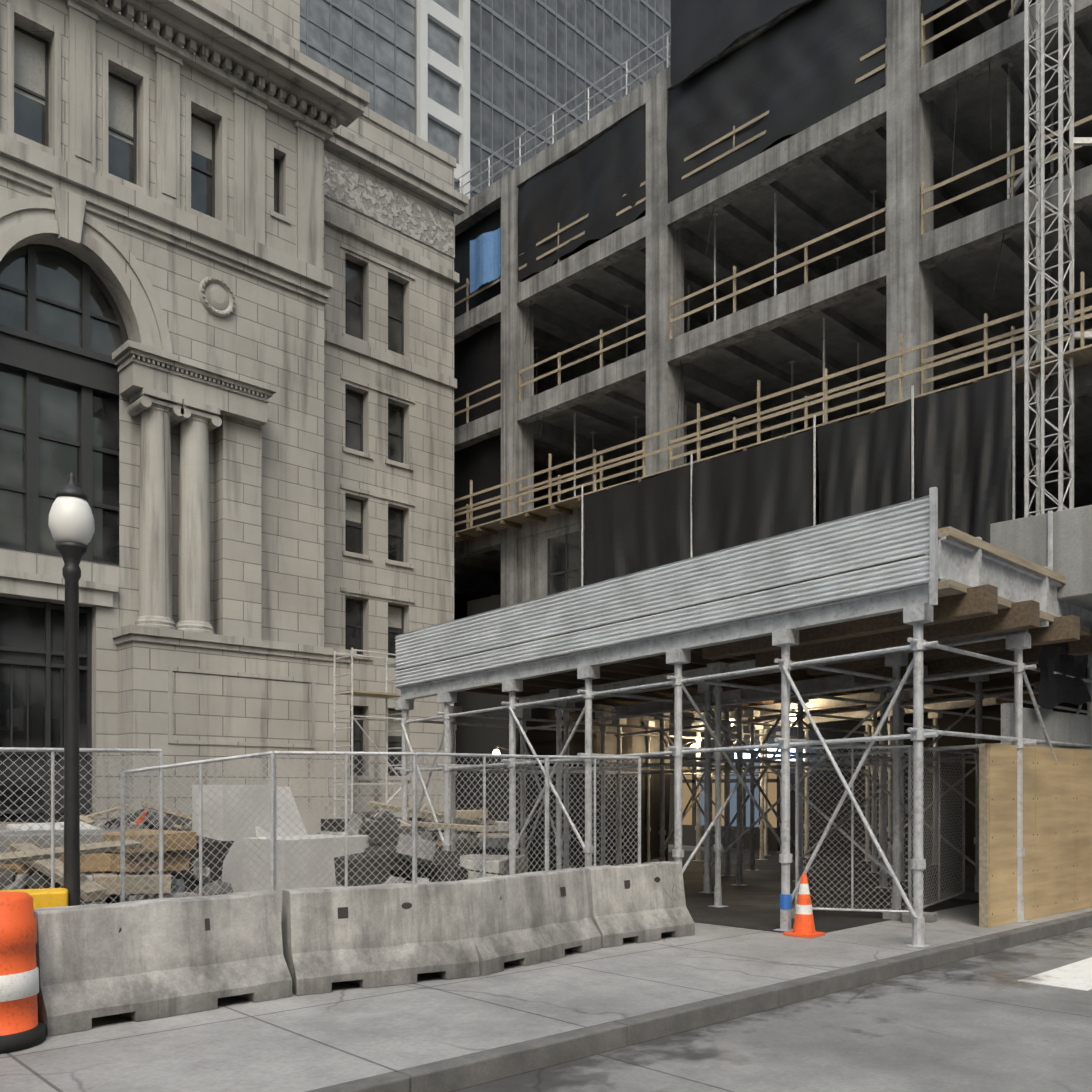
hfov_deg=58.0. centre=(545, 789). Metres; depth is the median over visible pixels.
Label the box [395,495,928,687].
shed parapet sheet
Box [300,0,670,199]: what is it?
glass tower
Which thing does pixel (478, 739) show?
ground floor front
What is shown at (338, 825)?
rubble
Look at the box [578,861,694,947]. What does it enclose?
jersey barrier
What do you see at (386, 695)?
mobile scaffold
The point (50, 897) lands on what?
yellow barrier
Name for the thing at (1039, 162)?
hoist mast
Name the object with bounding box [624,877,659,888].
jersey barrier pockets
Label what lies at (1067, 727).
hoarding back panel
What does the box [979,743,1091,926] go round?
plywood hoarding
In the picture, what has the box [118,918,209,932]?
jersey barrier pockets
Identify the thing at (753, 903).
asphalt shed floor
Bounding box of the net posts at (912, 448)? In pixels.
[581,355,1014,586]
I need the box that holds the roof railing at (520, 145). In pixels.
[454,30,670,194]
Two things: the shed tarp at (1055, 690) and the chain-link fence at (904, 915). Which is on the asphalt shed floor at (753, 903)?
the chain-link fence at (904, 915)
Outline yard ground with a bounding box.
[668,844,723,851]
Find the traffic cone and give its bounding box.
[783,873,824,937]
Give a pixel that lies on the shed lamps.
(498, 752)
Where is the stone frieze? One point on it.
(360, 193)
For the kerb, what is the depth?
7.10 m
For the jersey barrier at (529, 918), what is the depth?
9.29 m
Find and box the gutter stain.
[450,927,1091,1091]
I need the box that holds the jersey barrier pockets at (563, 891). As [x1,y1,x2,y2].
[500,887,565,899]
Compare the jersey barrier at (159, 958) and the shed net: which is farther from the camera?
the shed net
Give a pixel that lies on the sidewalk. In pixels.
(342, 1032)
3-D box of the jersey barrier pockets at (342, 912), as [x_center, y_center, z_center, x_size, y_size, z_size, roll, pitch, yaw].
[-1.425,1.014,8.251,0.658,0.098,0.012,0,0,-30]
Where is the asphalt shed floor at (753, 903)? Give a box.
[555,848,978,932]
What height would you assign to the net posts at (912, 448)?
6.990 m
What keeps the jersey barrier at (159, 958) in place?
on the sidewalk
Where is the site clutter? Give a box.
[467,160,1085,616]
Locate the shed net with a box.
[516,697,669,871]
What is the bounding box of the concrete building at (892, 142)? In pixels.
[454,0,1091,619]
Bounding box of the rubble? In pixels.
[0,785,527,920]
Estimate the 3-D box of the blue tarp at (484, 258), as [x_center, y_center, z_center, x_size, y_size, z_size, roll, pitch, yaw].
[-2.160,-18.677,34.657,0.119,1.900,1.674,0,0,-44]
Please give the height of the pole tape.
0.170 m
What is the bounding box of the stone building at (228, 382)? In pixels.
[0,0,467,834]
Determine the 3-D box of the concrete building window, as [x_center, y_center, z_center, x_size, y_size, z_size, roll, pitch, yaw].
[0.670,-7.027,31.773,0.040,2.400,1.743,0,0,-44]
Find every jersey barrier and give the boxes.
[34,890,291,1036]
[281,881,479,995]
[452,868,600,974]
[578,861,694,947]
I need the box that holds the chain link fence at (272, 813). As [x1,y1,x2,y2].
[0,747,640,917]
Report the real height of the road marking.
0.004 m
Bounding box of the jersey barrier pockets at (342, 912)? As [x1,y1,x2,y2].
[338,902,411,918]
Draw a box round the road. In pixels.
[489,927,1091,1091]
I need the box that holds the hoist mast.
[1009,0,1091,516]
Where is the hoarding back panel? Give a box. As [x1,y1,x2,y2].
[1001,703,1091,749]
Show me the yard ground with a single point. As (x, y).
(684, 847)
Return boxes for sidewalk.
[0,850,1091,1091]
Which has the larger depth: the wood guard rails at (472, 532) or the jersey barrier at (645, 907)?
the wood guard rails at (472, 532)
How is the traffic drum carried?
on the sidewalk
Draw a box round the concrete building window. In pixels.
[547,529,584,595]
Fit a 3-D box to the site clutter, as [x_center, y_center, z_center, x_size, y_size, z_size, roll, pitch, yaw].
[6.707,-12.190,32.983,9.089,12.725,24.746,0,0,-44]
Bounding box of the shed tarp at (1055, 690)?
[1037,642,1091,708]
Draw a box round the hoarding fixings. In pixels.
[992,761,1077,914]
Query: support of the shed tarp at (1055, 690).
attached to the sidewalk shed
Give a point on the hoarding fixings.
(1037, 834)
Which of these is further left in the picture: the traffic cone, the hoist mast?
the traffic cone
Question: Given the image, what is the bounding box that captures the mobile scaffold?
[334,648,401,818]
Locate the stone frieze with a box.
[324,156,454,257]
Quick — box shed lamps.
[493,714,795,753]
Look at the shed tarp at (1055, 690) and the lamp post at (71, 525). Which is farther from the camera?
the shed tarp at (1055, 690)
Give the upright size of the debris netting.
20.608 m
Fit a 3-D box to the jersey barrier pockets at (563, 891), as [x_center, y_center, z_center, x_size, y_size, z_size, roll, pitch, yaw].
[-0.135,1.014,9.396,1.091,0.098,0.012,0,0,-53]
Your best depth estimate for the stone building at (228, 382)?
25.66 m
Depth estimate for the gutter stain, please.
6.51 m
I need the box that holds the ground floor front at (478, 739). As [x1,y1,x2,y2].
[454,692,1086,859]
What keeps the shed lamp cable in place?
attached to the sidewalk shed
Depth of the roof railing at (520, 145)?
32.10 m
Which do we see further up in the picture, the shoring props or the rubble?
the shoring props
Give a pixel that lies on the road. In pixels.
(1021, 1038)
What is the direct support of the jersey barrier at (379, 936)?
on the sidewalk
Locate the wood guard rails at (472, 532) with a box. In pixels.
[454,0,1091,542]
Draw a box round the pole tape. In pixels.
[780,894,791,908]
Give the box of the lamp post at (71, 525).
[48,471,94,905]
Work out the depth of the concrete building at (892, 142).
28.63 m
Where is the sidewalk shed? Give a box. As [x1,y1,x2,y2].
[394,487,1091,947]
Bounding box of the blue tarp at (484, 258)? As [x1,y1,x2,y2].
[470,228,499,292]
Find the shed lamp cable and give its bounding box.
[495,709,794,752]
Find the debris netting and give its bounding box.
[454,0,1011,585]
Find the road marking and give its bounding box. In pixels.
[1018,957,1091,990]
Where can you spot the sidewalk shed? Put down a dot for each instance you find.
(976, 623)
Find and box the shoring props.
[524,62,1055,496]
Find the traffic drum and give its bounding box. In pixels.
[0,892,45,1053]
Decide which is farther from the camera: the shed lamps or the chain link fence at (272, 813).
the shed lamps
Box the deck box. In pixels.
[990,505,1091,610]
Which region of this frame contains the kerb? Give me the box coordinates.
[305,911,1091,1091]
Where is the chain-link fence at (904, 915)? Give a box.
[791,745,978,922]
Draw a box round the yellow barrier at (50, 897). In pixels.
[0,888,67,908]

